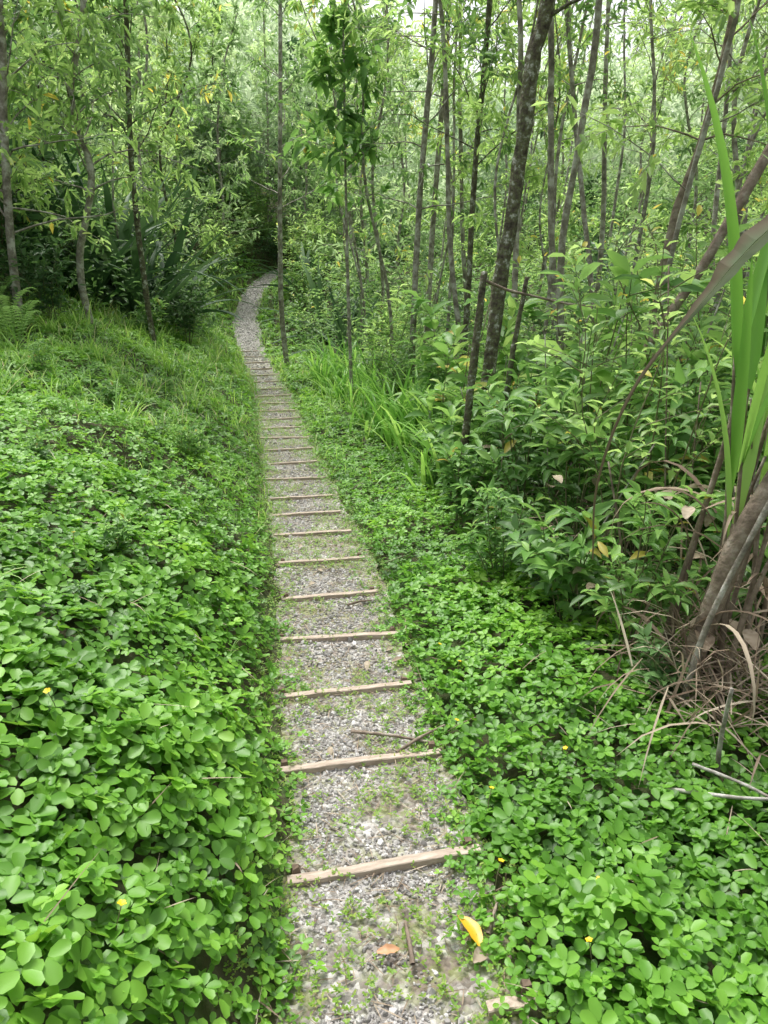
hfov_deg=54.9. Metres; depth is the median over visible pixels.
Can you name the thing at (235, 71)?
tree
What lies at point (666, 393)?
fallen stick
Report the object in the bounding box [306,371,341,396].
grass clump
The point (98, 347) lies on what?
grass clump
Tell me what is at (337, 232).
shrub
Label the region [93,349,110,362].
shrub
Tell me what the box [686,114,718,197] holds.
shrub
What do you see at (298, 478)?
wooden step
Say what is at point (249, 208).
shrub
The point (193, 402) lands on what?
grass clump
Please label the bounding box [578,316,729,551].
shrub
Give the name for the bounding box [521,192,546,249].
shrub
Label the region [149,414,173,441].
shrub
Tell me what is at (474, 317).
shrub
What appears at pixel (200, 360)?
grass clump
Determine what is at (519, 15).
tree
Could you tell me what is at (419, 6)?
sky
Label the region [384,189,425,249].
shrub
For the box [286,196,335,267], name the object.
shrub
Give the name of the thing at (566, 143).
tree
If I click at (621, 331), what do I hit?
shrub
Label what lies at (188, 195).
sword leaf plant
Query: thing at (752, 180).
tree
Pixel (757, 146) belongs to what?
tree
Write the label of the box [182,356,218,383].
grass clump
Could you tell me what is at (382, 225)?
shrub
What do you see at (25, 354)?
grass clump
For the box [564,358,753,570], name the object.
shrub
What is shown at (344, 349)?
grass clump
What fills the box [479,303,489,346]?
fallen stick
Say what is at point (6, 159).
tree
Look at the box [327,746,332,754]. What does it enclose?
fallen leaf
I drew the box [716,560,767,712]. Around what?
fallen stick
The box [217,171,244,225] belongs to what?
shrub
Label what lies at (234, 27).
tree
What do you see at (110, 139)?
shrub
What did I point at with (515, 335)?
dead tree
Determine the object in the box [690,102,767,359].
tree
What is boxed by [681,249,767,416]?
shrub
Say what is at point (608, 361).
fallen stick
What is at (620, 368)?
shrub
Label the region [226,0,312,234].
tree
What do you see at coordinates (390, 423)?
grass clump
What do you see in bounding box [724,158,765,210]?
shrub
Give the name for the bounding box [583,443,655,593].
fallen stick
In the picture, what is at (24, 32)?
tree
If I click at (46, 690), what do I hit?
flower
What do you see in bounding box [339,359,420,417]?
grass clump
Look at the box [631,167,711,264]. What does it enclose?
shrub
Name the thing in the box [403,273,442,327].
shrub
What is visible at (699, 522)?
fallen stick
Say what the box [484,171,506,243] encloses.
shrub
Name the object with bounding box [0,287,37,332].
fern
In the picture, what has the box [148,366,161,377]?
shrub
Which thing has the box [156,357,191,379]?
grass clump
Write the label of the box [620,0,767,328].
tree
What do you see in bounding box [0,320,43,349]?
grass clump
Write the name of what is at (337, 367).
grass clump
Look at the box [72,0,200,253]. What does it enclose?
tree
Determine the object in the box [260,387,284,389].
wooden step
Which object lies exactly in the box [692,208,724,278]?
shrub
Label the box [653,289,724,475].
fallen stick
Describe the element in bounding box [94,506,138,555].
shrub
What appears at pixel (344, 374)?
grass clump
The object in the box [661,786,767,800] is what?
fallen stick
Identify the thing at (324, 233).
shrub
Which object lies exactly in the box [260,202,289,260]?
shrub
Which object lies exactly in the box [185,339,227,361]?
grass clump
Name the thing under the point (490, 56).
tree
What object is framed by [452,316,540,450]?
shrub
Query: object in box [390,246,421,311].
shrub
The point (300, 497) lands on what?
wooden step
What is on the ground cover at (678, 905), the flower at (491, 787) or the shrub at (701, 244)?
the flower at (491, 787)
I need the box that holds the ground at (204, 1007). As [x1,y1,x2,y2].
[0,99,767,1023]
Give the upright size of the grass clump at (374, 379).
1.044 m
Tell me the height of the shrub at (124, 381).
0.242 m
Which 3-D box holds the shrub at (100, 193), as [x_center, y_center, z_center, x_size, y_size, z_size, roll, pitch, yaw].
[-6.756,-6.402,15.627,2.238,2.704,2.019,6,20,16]
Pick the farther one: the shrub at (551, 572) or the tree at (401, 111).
the tree at (401, 111)
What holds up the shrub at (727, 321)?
on the ground at (204, 1007)
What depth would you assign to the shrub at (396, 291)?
12.84 m
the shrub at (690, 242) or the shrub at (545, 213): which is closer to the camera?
the shrub at (690, 242)
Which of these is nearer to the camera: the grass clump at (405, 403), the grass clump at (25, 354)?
the grass clump at (25, 354)
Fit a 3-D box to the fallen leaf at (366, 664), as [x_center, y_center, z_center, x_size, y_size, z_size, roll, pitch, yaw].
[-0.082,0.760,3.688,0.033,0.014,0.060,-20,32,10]
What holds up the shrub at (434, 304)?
on the ground at (204, 1007)
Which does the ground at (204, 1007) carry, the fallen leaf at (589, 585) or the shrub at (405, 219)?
the shrub at (405, 219)
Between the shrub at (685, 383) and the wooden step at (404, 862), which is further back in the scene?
the shrub at (685, 383)
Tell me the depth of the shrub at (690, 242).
10.73 m
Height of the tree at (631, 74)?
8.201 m
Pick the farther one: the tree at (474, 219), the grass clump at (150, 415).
the tree at (474, 219)
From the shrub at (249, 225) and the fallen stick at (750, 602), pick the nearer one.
the fallen stick at (750, 602)
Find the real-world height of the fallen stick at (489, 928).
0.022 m
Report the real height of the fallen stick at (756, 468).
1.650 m
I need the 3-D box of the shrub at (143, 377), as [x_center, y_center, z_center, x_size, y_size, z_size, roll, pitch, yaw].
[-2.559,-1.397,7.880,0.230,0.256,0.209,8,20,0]
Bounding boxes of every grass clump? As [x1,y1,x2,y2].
[0,313,14,339]
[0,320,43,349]
[0,341,38,395]
[0,483,37,536]
[0,531,32,581]
[1,340,45,368]
[24,372,79,409]
[31,306,74,335]
[43,363,91,398]
[61,293,101,327]
[72,331,121,360]
[75,395,98,416]
[76,326,113,359]
[77,377,169,429]
[93,305,107,319]
[94,338,130,356]
[104,358,140,388]
[127,373,165,402]
[130,335,194,374]
[134,322,178,345]
[135,333,180,365]
[146,404,190,439]
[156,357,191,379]
[156,372,227,413]
[165,402,200,427]
[173,351,190,364]
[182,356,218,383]
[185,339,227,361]
[187,345,211,369]
[191,352,216,368]
[206,366,228,389]
[286,333,341,384]
[290,334,370,383]
[297,329,366,380]
[299,350,347,387]
[301,359,365,403]
[302,359,338,389]
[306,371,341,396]
[309,333,369,384]
[321,350,369,374]
[324,336,365,368]
[324,367,360,402]
[325,334,363,380]
[327,349,402,402]
[329,370,358,400]
[331,374,376,408]
[335,358,382,389]
[335,361,369,399]
[338,343,401,388]
[338,363,376,407]
[338,369,405,426]
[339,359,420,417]
[343,356,448,418]
[343,385,394,422]
[347,375,422,442]
[348,384,443,455]
[349,350,408,391]
[351,361,447,448]
[353,361,415,404]
[356,359,406,401]
[358,378,459,450]
[366,346,420,402]
[367,413,484,498]
[368,367,424,426]
[370,389,447,445]
[372,357,445,434]
[373,379,515,489]
[380,412,416,451]
[388,370,455,428]
[393,430,432,485]
[401,410,443,481]
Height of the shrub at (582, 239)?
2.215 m
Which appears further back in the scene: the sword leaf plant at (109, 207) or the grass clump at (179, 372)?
the sword leaf plant at (109, 207)
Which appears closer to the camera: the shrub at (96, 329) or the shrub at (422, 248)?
the shrub at (96, 329)
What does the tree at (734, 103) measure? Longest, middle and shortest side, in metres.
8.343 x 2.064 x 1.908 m
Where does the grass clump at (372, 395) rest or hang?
on the ground at (204, 1007)
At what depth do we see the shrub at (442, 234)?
26.95 m
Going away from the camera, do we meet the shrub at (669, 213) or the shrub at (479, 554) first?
the shrub at (479, 554)
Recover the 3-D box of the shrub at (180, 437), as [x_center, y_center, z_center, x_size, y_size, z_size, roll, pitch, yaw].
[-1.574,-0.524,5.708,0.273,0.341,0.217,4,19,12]
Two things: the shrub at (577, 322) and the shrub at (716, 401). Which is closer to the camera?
the shrub at (716, 401)
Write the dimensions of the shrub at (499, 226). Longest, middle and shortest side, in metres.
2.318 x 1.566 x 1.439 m
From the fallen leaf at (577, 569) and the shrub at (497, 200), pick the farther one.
the shrub at (497, 200)
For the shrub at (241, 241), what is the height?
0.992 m
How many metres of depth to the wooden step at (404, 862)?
2.39 m
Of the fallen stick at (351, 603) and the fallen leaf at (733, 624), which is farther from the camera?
the fallen stick at (351, 603)
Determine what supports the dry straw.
on the ground at (204, 1007)
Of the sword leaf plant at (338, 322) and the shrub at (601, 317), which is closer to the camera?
the shrub at (601, 317)
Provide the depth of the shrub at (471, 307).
18.53 m
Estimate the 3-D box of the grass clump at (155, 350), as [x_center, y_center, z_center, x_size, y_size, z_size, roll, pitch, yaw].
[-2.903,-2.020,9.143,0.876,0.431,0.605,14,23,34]
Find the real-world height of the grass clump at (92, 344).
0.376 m
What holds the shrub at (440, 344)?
on the ground at (204, 1007)
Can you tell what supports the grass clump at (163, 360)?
on the ground at (204, 1007)
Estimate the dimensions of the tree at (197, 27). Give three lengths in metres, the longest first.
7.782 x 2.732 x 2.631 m
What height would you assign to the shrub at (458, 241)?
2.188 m
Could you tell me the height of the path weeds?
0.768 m
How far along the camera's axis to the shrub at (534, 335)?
8.34 m
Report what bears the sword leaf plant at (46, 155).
on the ground at (204, 1007)
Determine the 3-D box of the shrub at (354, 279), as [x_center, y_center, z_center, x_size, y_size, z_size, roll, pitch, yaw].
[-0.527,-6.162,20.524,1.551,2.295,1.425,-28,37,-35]
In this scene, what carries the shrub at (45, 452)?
on the ground at (204, 1007)
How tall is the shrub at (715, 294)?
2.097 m
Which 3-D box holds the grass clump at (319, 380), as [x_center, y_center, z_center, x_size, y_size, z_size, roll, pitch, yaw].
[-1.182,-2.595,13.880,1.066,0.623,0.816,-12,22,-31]
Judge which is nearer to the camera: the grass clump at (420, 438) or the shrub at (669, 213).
the grass clump at (420, 438)
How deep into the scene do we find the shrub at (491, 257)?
21.86 m
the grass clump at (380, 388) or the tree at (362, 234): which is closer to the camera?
the grass clump at (380, 388)
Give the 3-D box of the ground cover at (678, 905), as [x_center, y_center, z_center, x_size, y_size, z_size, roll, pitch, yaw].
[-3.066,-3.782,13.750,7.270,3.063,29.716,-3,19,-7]
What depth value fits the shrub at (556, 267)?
19.84 m
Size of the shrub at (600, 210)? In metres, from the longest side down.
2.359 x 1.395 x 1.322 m
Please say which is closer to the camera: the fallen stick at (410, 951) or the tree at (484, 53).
the fallen stick at (410, 951)
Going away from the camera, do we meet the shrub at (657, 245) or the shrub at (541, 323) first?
the shrub at (541, 323)
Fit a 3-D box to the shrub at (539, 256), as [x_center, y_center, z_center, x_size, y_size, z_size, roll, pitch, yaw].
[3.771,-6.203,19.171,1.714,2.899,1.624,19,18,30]
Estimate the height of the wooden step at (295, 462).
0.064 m
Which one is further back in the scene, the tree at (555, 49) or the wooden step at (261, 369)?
the tree at (555, 49)
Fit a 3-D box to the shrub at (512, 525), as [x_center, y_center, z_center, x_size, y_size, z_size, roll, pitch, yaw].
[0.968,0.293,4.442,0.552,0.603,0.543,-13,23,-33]
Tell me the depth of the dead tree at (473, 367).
6.08 m
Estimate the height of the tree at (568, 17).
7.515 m
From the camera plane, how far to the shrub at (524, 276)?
8.35 m
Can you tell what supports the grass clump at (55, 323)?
on the ground at (204, 1007)
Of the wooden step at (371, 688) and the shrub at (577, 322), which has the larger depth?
the shrub at (577, 322)
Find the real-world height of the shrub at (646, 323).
2.377 m
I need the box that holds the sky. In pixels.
[45,0,767,165]
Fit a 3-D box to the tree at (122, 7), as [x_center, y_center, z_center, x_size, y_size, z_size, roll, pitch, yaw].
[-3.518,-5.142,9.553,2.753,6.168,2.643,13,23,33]
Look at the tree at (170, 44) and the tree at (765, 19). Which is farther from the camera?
the tree at (170, 44)
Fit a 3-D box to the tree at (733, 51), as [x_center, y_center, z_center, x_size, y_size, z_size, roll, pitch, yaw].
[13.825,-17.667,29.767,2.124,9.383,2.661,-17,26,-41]
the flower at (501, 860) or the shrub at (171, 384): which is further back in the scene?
the shrub at (171, 384)
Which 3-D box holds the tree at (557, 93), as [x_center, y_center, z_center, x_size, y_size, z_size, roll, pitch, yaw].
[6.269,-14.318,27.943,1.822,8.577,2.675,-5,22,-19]
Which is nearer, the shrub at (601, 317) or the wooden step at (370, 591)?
the wooden step at (370, 591)
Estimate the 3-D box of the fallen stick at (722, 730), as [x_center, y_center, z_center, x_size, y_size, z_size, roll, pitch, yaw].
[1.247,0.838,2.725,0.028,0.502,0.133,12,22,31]
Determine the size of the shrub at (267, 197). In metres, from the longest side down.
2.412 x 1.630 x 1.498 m
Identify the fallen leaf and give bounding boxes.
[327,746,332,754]
[364,661,369,669]
[377,944,399,953]
[457,914,482,945]
[473,946,487,962]
[552,475,562,482]
[572,566,590,573]
[586,582,601,588]
[592,474,597,486]
[654,490,672,499]
[675,483,707,493]
[681,505,694,518]
[684,553,703,558]
[695,627,714,651]
[704,514,714,526]
[729,619,738,629]
[742,629,759,649]
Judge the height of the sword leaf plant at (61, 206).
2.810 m
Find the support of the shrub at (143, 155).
on the ground at (204, 1007)
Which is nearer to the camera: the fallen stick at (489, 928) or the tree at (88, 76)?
the fallen stick at (489, 928)
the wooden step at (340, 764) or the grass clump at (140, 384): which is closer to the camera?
the wooden step at (340, 764)
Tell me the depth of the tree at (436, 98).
25.79 m
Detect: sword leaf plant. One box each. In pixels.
[0,44,107,215]
[0,112,125,292]
[0,149,225,309]
[0,158,191,264]
[11,111,141,221]
[16,117,227,287]
[42,149,248,298]
[52,163,249,319]
[67,153,198,246]
[97,141,274,275]
[107,180,294,323]
[141,193,252,293]
[151,147,271,262]
[237,236,357,296]
[250,258,378,345]
[284,282,392,359]
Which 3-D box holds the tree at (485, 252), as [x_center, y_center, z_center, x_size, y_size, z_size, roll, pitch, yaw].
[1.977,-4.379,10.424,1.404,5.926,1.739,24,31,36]
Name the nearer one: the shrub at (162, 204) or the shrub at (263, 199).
the shrub at (162, 204)
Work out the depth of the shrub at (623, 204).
27.99 m
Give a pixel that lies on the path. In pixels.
(450, 965)
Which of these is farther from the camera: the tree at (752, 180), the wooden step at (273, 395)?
the wooden step at (273, 395)
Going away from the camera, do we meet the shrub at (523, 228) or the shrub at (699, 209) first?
the shrub at (699, 209)
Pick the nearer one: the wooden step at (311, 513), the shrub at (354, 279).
the wooden step at (311, 513)
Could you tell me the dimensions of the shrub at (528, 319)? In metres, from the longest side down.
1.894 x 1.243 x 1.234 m
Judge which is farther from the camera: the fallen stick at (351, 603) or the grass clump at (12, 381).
the grass clump at (12, 381)
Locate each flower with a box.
[43,688,55,706]
[115,899,126,930]
[487,786,494,814]
[495,858,504,891]
[585,937,592,960]
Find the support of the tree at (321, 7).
on the ground at (204, 1007)
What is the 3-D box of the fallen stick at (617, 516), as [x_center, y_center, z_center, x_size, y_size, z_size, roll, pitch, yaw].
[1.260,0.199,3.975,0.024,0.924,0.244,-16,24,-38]
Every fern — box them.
[0,275,19,299]
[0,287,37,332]
[0,300,42,343]
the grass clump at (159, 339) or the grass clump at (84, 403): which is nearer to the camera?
the grass clump at (84, 403)
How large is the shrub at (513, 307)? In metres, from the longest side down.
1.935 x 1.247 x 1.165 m
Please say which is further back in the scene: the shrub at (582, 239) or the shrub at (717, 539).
the shrub at (582, 239)
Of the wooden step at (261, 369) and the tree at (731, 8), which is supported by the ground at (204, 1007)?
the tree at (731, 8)
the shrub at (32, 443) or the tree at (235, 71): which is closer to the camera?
the shrub at (32, 443)
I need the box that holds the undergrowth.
[0,27,767,666]
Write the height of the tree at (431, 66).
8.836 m
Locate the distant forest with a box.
[15,0,767,264]
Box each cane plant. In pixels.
[592,10,767,725]
[706,152,767,637]
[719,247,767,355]
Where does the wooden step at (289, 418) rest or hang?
on the path
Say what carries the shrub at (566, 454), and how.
on the ground at (204, 1007)
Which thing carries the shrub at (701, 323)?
on the ground at (204, 1007)
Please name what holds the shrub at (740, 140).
on the ground at (204, 1007)
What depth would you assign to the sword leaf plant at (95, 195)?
13.65 m
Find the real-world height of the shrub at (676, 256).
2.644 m
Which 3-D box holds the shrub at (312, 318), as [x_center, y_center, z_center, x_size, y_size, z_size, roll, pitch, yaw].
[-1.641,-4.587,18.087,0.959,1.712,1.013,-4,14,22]
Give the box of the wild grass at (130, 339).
[0,255,738,1009]
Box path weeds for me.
[211,374,569,1023]
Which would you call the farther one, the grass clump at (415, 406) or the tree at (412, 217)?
the tree at (412, 217)
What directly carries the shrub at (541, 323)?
on the ground at (204, 1007)
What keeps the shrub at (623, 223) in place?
on the ground at (204, 1007)
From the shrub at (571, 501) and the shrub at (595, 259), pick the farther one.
the shrub at (595, 259)
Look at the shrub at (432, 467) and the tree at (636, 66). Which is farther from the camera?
the tree at (636, 66)
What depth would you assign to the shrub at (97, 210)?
11.82 m
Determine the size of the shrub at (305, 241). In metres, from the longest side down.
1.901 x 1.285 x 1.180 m
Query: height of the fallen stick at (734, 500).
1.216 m
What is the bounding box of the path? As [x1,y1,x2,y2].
[232,269,529,1023]
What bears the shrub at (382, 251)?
on the ground at (204, 1007)
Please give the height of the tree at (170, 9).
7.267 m
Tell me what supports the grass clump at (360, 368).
on the ground at (204, 1007)
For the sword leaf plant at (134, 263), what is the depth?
11.98 m
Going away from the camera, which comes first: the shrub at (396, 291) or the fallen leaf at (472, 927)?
the fallen leaf at (472, 927)
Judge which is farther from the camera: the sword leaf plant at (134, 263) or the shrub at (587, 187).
the shrub at (587, 187)
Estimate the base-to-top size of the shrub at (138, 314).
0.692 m
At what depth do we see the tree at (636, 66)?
24.17 m
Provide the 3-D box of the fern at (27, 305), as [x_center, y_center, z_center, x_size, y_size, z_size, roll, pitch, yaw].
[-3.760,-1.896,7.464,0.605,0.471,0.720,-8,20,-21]
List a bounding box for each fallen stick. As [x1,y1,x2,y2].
[347,599,371,605]
[350,729,427,742]
[395,724,445,752]
[404,920,414,965]
[460,344,469,414]
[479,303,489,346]
[486,901,498,935]
[528,303,593,509]
[544,335,551,524]
[559,313,625,503]
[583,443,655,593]
[608,461,625,598]
[639,329,691,483]
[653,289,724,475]
[659,455,724,660]
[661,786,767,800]
[664,266,668,584]
[667,419,729,664]
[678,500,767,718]
[685,382,701,590]
[692,762,767,796]
[694,307,730,437]
[700,456,766,605]
[700,472,760,675]
[714,688,733,785]
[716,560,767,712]
[728,414,743,638]
[729,416,767,532]
[748,444,763,490]
[750,398,759,682]
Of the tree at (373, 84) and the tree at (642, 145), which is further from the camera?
the tree at (642, 145)
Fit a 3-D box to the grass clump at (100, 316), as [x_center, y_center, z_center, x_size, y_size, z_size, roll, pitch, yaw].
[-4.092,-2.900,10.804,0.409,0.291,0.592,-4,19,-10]
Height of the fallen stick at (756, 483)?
1.324 m
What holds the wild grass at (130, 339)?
on the ground at (204, 1007)
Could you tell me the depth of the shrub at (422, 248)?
24.70 m
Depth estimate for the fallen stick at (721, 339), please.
5.26 m
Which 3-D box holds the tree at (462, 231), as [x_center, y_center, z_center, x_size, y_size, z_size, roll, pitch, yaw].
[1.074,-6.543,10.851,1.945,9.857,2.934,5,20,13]
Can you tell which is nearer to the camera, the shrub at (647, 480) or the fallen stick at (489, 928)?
the fallen stick at (489, 928)
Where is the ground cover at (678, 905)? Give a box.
[0,239,767,1023]
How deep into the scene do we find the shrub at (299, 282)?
22.28 m
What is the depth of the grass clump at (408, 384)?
10.20 m
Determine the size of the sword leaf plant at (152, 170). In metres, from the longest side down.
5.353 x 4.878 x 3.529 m
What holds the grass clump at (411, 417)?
on the ground at (204, 1007)
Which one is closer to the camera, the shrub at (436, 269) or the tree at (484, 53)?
the tree at (484, 53)
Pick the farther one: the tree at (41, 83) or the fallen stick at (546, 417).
the tree at (41, 83)
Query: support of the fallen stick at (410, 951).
on the path
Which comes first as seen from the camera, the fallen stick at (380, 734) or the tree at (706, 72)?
the fallen stick at (380, 734)
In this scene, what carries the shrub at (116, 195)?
on the ground at (204, 1007)
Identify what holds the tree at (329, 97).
on the ground at (204, 1007)
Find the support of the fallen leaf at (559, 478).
on the shrub at (551, 572)
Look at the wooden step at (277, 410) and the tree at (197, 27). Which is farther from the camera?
the tree at (197, 27)
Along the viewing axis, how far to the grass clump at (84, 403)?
5.70 m
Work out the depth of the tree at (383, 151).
15.32 m
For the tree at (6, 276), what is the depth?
9.65 m
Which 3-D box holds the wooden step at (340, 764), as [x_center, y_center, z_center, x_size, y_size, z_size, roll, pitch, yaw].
[-0.096,1.031,2.969,0.662,0.148,0.063,-3,19,-12]
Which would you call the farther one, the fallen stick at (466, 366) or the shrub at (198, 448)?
the fallen stick at (466, 366)
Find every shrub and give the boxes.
[0,97,78,299]
[0,231,49,303]
[0,235,75,321]
[14,429,53,466]
[16,114,133,290]
[17,316,38,334]
[23,338,53,373]
[27,444,55,471]
[33,144,125,204]
[39,345,57,361]
[52,119,107,176]
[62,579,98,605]
[74,138,111,177]
[81,368,101,387]
[85,320,109,341]
[93,198,162,258]
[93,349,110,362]
[94,378,119,408]
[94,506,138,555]
[99,170,146,223]
[115,373,131,390]
[117,146,175,199]
[127,295,167,333]
[137,370,154,386]
[143,423,163,441]
[145,148,176,191]
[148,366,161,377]
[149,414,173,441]
[150,262,203,335]
[153,183,183,259]
[154,273,211,343]
[159,375,176,395]
[160,423,199,461]
[173,424,212,463]
[185,202,239,281]
[185,256,223,324]
[192,177,232,253]
[196,168,233,219]
[205,208,241,269]
[206,245,233,286]
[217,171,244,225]
[224,222,248,263]
[232,231,247,253]
[233,202,263,258]
[234,193,264,237]
[237,184,266,248]
[244,169,282,235]
[244,194,276,248]
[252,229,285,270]
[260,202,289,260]
[274,223,325,310]
[275,210,292,252]
[283,206,316,270]
[285,222,315,271]
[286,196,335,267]
[291,289,331,355]
[292,201,326,244]
[304,205,344,280]
[304,213,332,257]
[307,210,338,268]
[320,246,353,302]
[324,212,351,254]
[324,271,350,311]
[324,279,378,335]
[329,250,376,304]
[332,209,359,256]
[344,292,404,376]
[348,276,434,403]
[352,255,411,357]
[354,226,401,294]
[357,284,436,357]
[360,202,395,274]
[363,284,387,338]
[377,276,420,345]
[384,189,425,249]
[387,287,467,412]
[389,193,421,261]
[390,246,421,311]
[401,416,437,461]
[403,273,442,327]
[404,321,454,387]
[404,324,498,463]
[407,273,463,340]
[410,223,437,272]
[411,383,471,459]
[417,260,462,339]
[418,385,521,488]
[419,441,443,486]
[424,257,477,328]
[428,210,456,260]
[431,265,461,313]
[431,440,501,528]
[432,438,491,504]
[433,227,466,287]
[434,226,474,283]
[438,295,565,434]
[439,280,488,349]
[439,297,487,355]
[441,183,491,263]
[442,475,550,595]
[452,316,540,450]
[457,278,545,372]
[457,284,487,338]
[458,278,553,442]
[459,354,567,489]
[463,364,597,523]
[483,252,696,556]
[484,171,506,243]
[484,232,510,278]
[484,491,542,571]
[485,202,523,245]
[492,184,529,226]
[497,511,600,602]
[504,285,532,347]
[507,501,619,622]
[509,250,729,515]
[509,263,532,299]
[510,241,638,379]
[510,330,578,383]
[514,263,628,464]
[516,274,749,594]
[518,407,629,534]
[519,386,565,483]
[520,221,548,324]
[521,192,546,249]
[521,199,544,248]
[522,213,580,338]
[526,278,623,361]
[529,216,591,301]
[530,200,557,237]
[533,193,724,514]
[533,261,642,345]
[535,327,615,495]
[556,168,601,237]
[557,230,655,304]
[558,223,728,507]
[564,268,615,331]
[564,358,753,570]
[566,208,618,262]
[566,301,633,399]
[569,217,597,281]
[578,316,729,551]
[579,336,765,558]
[580,471,734,658]
[586,269,654,371]
[591,195,623,238]
[593,195,612,237]
[595,337,700,489]
[602,218,763,477]
[606,241,730,405]
[611,205,675,319]
[613,178,637,219]
[613,214,690,330]
[626,621,708,703]
[630,264,654,323]
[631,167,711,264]
[633,458,765,615]
[636,217,729,330]
[636,366,731,502]
[641,224,668,263]
[642,169,664,204]
[647,301,729,444]
[654,199,694,246]
[654,211,725,329]
[659,205,759,442]
[671,489,767,641]
[673,300,767,419]
[675,132,728,206]
[675,149,717,219]
[678,198,764,329]
[680,374,757,545]
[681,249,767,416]
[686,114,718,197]
[689,263,729,317]
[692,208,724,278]
[694,204,756,292]
[700,142,737,199]
[706,253,767,516]
[711,415,767,622]
[712,287,767,368]
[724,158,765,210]
[725,130,762,177]
[735,166,767,224]
[749,158,767,216]
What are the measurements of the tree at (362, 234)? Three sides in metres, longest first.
6.541 x 1.919 x 1.550 m
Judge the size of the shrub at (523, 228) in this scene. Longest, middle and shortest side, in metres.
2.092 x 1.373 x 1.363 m
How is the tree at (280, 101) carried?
on the ground at (204, 1007)
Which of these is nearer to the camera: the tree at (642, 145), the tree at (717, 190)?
the tree at (717, 190)
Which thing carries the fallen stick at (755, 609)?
on the ground at (204, 1007)
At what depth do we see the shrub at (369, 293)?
17.39 m
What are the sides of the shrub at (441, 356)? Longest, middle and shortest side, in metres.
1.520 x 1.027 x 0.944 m
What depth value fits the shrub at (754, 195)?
22.14 m
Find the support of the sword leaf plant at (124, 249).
on the ground at (204, 1007)
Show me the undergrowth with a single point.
(614, 585)
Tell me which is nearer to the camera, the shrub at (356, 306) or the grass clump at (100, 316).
the grass clump at (100, 316)
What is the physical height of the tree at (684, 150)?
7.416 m
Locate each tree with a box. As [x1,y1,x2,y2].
[0,0,72,194]
[0,0,188,320]
[0,0,239,332]
[0,36,80,300]
[0,247,11,297]
[3,0,64,195]
[3,0,119,260]
[4,0,250,347]
[6,23,67,148]
[11,2,38,116]
[24,0,119,159]
[43,0,128,205]
[53,11,106,141]
[72,0,141,243]
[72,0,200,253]
[90,0,210,254]
[95,0,241,301]
[100,0,193,200]
[103,0,164,160]
[124,0,198,207]
[178,0,261,258]
[183,0,255,220]
[187,0,348,370]
[198,31,254,181]
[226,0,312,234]
[246,36,328,213]
[267,22,329,238]
[275,59,338,263]
[283,0,394,402]
[285,0,401,349]
[291,43,380,351]
[298,0,420,375]
[299,1,364,281]
[300,0,400,356]
[302,0,428,312]
[303,21,386,276]
[313,0,439,358]
[320,75,386,239]
[326,0,494,373]
[334,1,502,342]
[338,0,532,382]
[349,0,447,316]
[357,0,583,395]
[371,39,427,217]
[379,1,522,355]
[380,9,424,277]
[384,0,491,366]
[390,0,580,479]
[406,0,525,346]
[408,0,507,373]
[416,0,470,249]
[416,0,558,356]
[436,1,525,108]
[451,0,577,272]
[452,0,565,280]
[459,271,595,475]
[467,0,650,375]
[471,0,530,274]
[486,0,560,447]
[489,0,646,342]
[489,3,601,330]
[492,12,619,351]
[496,276,528,487]
[503,0,584,339]
[515,2,591,232]
[530,0,767,405]
[537,3,581,245]
[543,3,621,289]
[556,0,602,466]
[572,0,706,343]
[578,0,709,270]
[581,143,767,509]
[582,0,748,333]
[590,0,723,321]
[593,0,699,248]
[598,0,656,219]
[613,0,755,338]
[617,0,767,422]
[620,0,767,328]
[627,0,767,306]
[628,0,696,210]
[646,5,767,230]
[656,19,767,328]
[661,26,740,190]
[665,471,767,700]
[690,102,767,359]
[697,0,763,194]
[698,75,767,301]
[708,0,767,286]
[709,0,767,326]
[725,51,767,168]
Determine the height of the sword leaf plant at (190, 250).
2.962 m
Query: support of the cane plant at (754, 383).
on the ground at (204, 1007)
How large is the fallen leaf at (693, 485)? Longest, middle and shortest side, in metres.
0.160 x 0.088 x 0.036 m
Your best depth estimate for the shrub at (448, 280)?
20.81 m
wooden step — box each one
[245,361,269,363]
[251,368,271,369]
[255,394,290,397]
[258,410,294,411]
[259,402,291,404]
[259,417,300,420]
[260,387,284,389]
[261,437,308,439]
[262,426,300,429]
[265,476,327,480]
[266,447,312,451]
[267,460,316,464]
[270,494,332,500]
[273,510,340,516]
[274,529,350,536]
[275,626,397,642]
[276,676,411,699]
[277,740,441,775]
[279,552,364,565]
[281,586,377,601]
[287,837,480,885]
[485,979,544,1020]
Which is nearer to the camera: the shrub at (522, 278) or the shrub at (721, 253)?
the shrub at (721, 253)
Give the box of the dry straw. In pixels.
[5,315,767,1023]
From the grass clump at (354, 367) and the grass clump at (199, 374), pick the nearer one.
the grass clump at (199, 374)
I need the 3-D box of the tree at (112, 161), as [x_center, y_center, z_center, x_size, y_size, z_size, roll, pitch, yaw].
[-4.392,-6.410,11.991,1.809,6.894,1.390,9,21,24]
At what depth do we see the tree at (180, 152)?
26.10 m
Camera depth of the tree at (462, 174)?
10.68 m
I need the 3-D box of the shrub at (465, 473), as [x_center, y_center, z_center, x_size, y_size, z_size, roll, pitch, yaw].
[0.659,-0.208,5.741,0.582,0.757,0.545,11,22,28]
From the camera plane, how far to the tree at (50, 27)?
23.40 m
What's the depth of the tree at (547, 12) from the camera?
6.41 m
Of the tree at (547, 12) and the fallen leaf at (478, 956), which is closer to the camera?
the fallen leaf at (478, 956)

